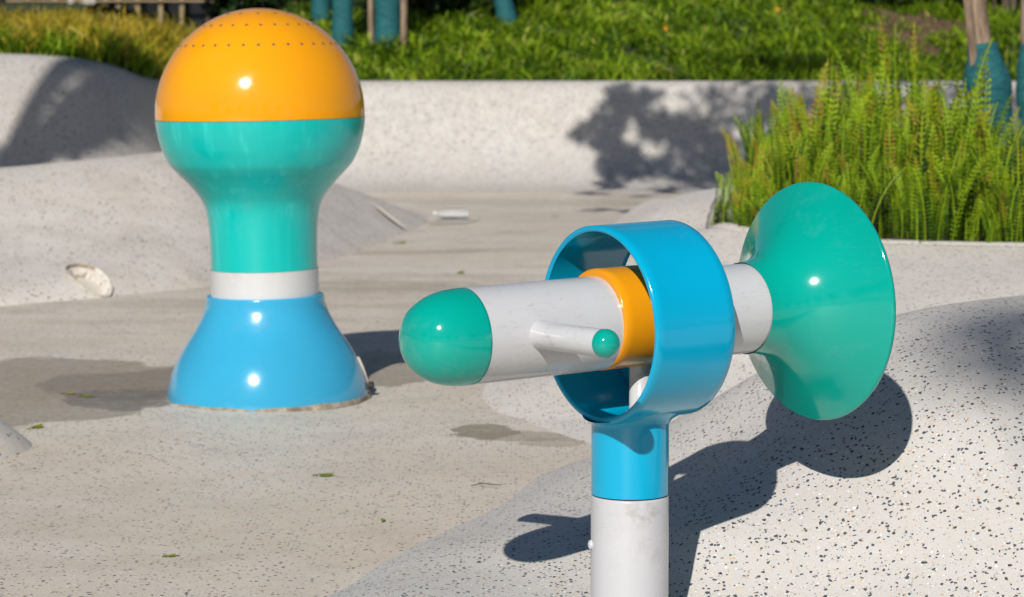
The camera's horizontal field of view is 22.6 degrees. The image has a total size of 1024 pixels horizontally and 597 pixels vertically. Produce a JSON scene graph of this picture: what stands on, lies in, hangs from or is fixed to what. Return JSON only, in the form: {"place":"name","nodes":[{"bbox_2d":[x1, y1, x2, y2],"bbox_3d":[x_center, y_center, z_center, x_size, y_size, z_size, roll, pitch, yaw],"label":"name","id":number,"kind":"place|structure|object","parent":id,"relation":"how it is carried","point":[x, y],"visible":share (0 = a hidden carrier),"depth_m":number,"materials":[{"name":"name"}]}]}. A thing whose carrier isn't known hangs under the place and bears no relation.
{"place":"outdoors","nodes":[
{"label":"outdoors","id":0,"kind":"place"},
{"bbox_2d":[0,192,685,596],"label":"basin floor","id":1,"kind":"structure","parent":0,"point":[122,478],"depth_m":7.68,"materials":[{"name":"grey concrete"}]},
{"bbox_2d":[0,420,31,459],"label":"side mound","id":2,"kind":"object","parent":1,"relation":"on","point":[13,442],"visible":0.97,"depth_m":7.63,"materials":[{"name":"white concrete"}]},
{"bbox_2d":[26,424,42,429],"bbox_3d":[-1.504,0.406,8.069,0.031,0.008,0.067,9,16,32],"label":"fallen leaf","id":3,"kind":"object","parent":1,"relation":"on","point":[38,426],"visible":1,"depth_m":8.08,"materials":[{"name":"green plant"}]},
{"bbox_2d":[0,152,428,305],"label":"mound","id":4,"kind":"object","parent":1,"relation":"on","point":[132,224],"visible":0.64,"depth_m":13.33,"materials":[{"name":"grey concrete"}]},
{"bbox_2d":[66,264,111,296],"bbox_3d":[-2.024,-0.076,12.243,0.184,0.149,0.410,-3,7,-30],"label":"recessed light","id":5,"kind":"object","parent":4,"relation":"in","point":[93,287],"visible":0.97,"depth_m":12.29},
{"bbox_2d":[370,201,405,228],"bbox_3d":[-0.798,-0.537,16.509,0.320,0.168,0.040,5,7,39],"label":"recessed light","id":6,"kind":"object","parent":4,"relation":"in","point":[389,216],"visible":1,"depth_m":16.51,"materials":[{"name":"grey metal"}]},
{"bbox_2d":[155,8,373,411],"bbox_3d":[-0.842,-0.315,8.698,0.717,1.336,0.711,-1,6,0],"label":"bulb sprinkler","id":7,"kind":"object","parent":1,"relation":"on","point":[259,118],"visible":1,"depth_m":8.48,"materials":[{"name":"multicoloured paint"}]},
{"bbox_2d":[312,473,333,475],"bbox_3d":[-0.526,0.492,7.134,0.062,0.007,0.029,-3,14,-11],"label":"fallen leaf","id":8,"kind":"object","parent":1,"relation":"on","point":[326,474],"visible":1,"depth_m":7.13,"materials":[{"name":"green plant"}]},
{"bbox_2d":[433,208,468,217],"bbox_3d":[-0.419,-0.584,17.559,0.242,0.067,0.067,0,6,-2],"label":"plastic bottle","id":9,"kind":"object","parent":1,"relation":"on","point":[454,213],"visible":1,"depth_m":17.53,"materials":[{"name":"white plastic"}]},
{"bbox_2d":[471,481,501,485],"bbox_3d":[-0.070,0.503,6.958,0.084,0.007,0.044,0,6,0],"label":"twig","id":10,"kind":"object","parent":1,"relation":"on","point":[485,483],"visible":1,"depth_m":6.94,"materials":[{"name":"grey wood"}]},
{"bbox_2d":[0,53,1017,193],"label":"retaining wall","id":11,"kind":"structure","parent":1,"relation":"on","point":[635,137],"depth_m":21.23,"materials":[{"name":"concrete"}]},
{"bbox_2d":[328,295,1023,596],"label":"mound","id":12,"kind":"object","parent":1,"relation":"on","point":[905,478],"visible":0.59,"depth_m":5.72,"materials":[{"name":"white concrete"}]},
{"bbox_2d":[399,182,895,596],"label":"water cannon","id":13,"kind":"object","parent":12,"relation":"on","point":[797,302],"visible":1,"depth_m":5.20,"materials":[{"name":"blue paint"}]},
{"bbox_2d":[480,186,1023,442],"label":"planter mound","id":14,"kind":"object","parent":1,"relation":"on","point":[926,276],"visible":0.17,"depth_m":9.23,"materials":[{"name":"grey concrete"}]},
{"bbox_2d":[710,189,1023,245],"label":"planter kerb","id":15,"kind":"structure","parent":14,"relation":"on","point":[730,225],"depth_m":10.00,"materials":[{"name":"concrete"}]},
{"bbox_2d":[733,196,1023,241],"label":"planter soil","id":16,"kind":"structure","parent":15,"relation":"in","point":[982,240],"depth_m":10.32,"materials":[{"name":"brown soil"}]},
{"bbox_2d":[705,17,1023,242],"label":"fern bed","id":17,"kind":"object","parent":16,"relation":"on","point":[921,166],"visible":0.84,"depth_m":10.53,"materials":[{"name":"green plant"}]},
{"bbox_2d":[962,0,1012,148],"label":"tree","id":18,"kind":"object","parent":16,"relation":"on","point":[978,28],"visible":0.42,"depth_m":12.22,"materials":[{"name":"brown plant"}]},
{"bbox_2d":[1016,0,1023,163],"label":"tree","id":19,"kind":"object","parent":16,"relation":"on","point":[1020,86],"visible":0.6,"depth_m":12.84,"materials":[{"name":"brown plant"}]},
{"bbox_2d":[0,0,1019,80],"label":"grass bank","id":20,"kind":"structure","parent":0,"point":[15,6],"depth_m":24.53,"materials":[{"name":"green plant"}]},
{"bbox_2d":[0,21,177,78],"bbox_3d":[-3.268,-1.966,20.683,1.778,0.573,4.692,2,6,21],"label":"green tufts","id":21,"kind":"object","parent":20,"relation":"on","point":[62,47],"visible":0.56,"depth_m":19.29,"materials":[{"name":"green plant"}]},
{"bbox_2d":[0,0,199,78],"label":"yellow grass","id":22,"kind":"structure","parent":20,"relation":"on","point":[32,22],"depth_m":20.81,"materials":[{"name":"plant"}]},
{"bbox_2d":[0,0,284,24],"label":"pavilion","id":23,"kind":"structure","parent":20,"relation":"on","point":[193,11],"depth_m":40.59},
{"bbox_2d":[200,0,240,21],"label":"shrub","id":24,"kind":"object","parent":20,"relation":"on","point":[221,7],"visible":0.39,"depth_m":26.73,"materials":[{"name":"green plant"}]},
{"bbox_2d":[228,0,310,15],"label":"shrub","id":25,"kind":"object","parent":20,"relation":"on","point":[234,5],"visible":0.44,"depth_m":26.16,"materials":[{"name":"green plant"}]},
{"bbox_2d":[311,0,331,23],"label":"tree","id":26,"kind":"object","parent":20,"relation":"on","point":[318,7],"visible":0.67,"depth_m":24.27,"materials":[{"name":"teal plant"}]},
{"bbox_2d":[332,0,353,48],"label":"tree","id":27,"kind":"object","parent":20,"relation":"on","point":[342,17],"visible":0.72,"depth_m":23.00,"materials":[{"name":"teal plant"}]},
{"bbox_2d":[368,0,406,50],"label":"tree","id":28,"kind":"object","parent":20,"relation":"on","point":[390,17],"visible":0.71,"depth_m":22.97,"materials":[{"name":"teal plant"}]},
{"bbox_2d":[353,0,470,20],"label":"shrub","id":29,"kind":"object","parent":20,"relation":"on","point":[433,7],"visible":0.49,"depth_m":24.32,"materials":[{"name":"green plant"}]},
{"bbox_2d":[442,0,532,17],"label":"shrub","id":30,"kind":"object","parent":20,"relation":"on","point":[472,3],"visible":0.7,"depth_m":24.36,"materials":[{"name":"green plant"}]},
{"bbox_2d":[493,0,517,25],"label":"tree","id":31,"kind":"object","parent":20,"relation":"on","point":[504,8],"visible":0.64,"depth_m":23.98,"materials":[{"name":"teal plant"}]},
{"bbox_2d":[664,26,666,67],"bbox_3d":[1.337,-2.183,22.301,0.052,0.391,0.035,0,6,0],"label":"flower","id":32,"kind":"object","parent":20,"relation":"on","point":[665,29],"visible":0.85,"depth_m":22.30,"materials":[{"name":"green plant"}]},
{"bbox_2d":[849,0,992,12],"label":"shrub","id":33,"kind":"object","parent":20,"relation":"on","point":[875,2],"visible":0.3,"depth_m":24.61,"materials":[{"name":"green plant"}]},
{"bbox_2d":[853,7,991,56],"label":"bare earth","id":34,"kind":"structure","parent":20,"relation":"on","point":[937,23],"depth_m":23.62,"materials":[{"name":"brown soil"}]},
{"bbox_2d":[987,0,1016,17],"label":"shrub","id":35,"kind":"object","parent":20,"relation":"on","point":[1005,3],"visible":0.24,"depth_m":24.41,"materials":[{"name":"green plant"}]}
]}

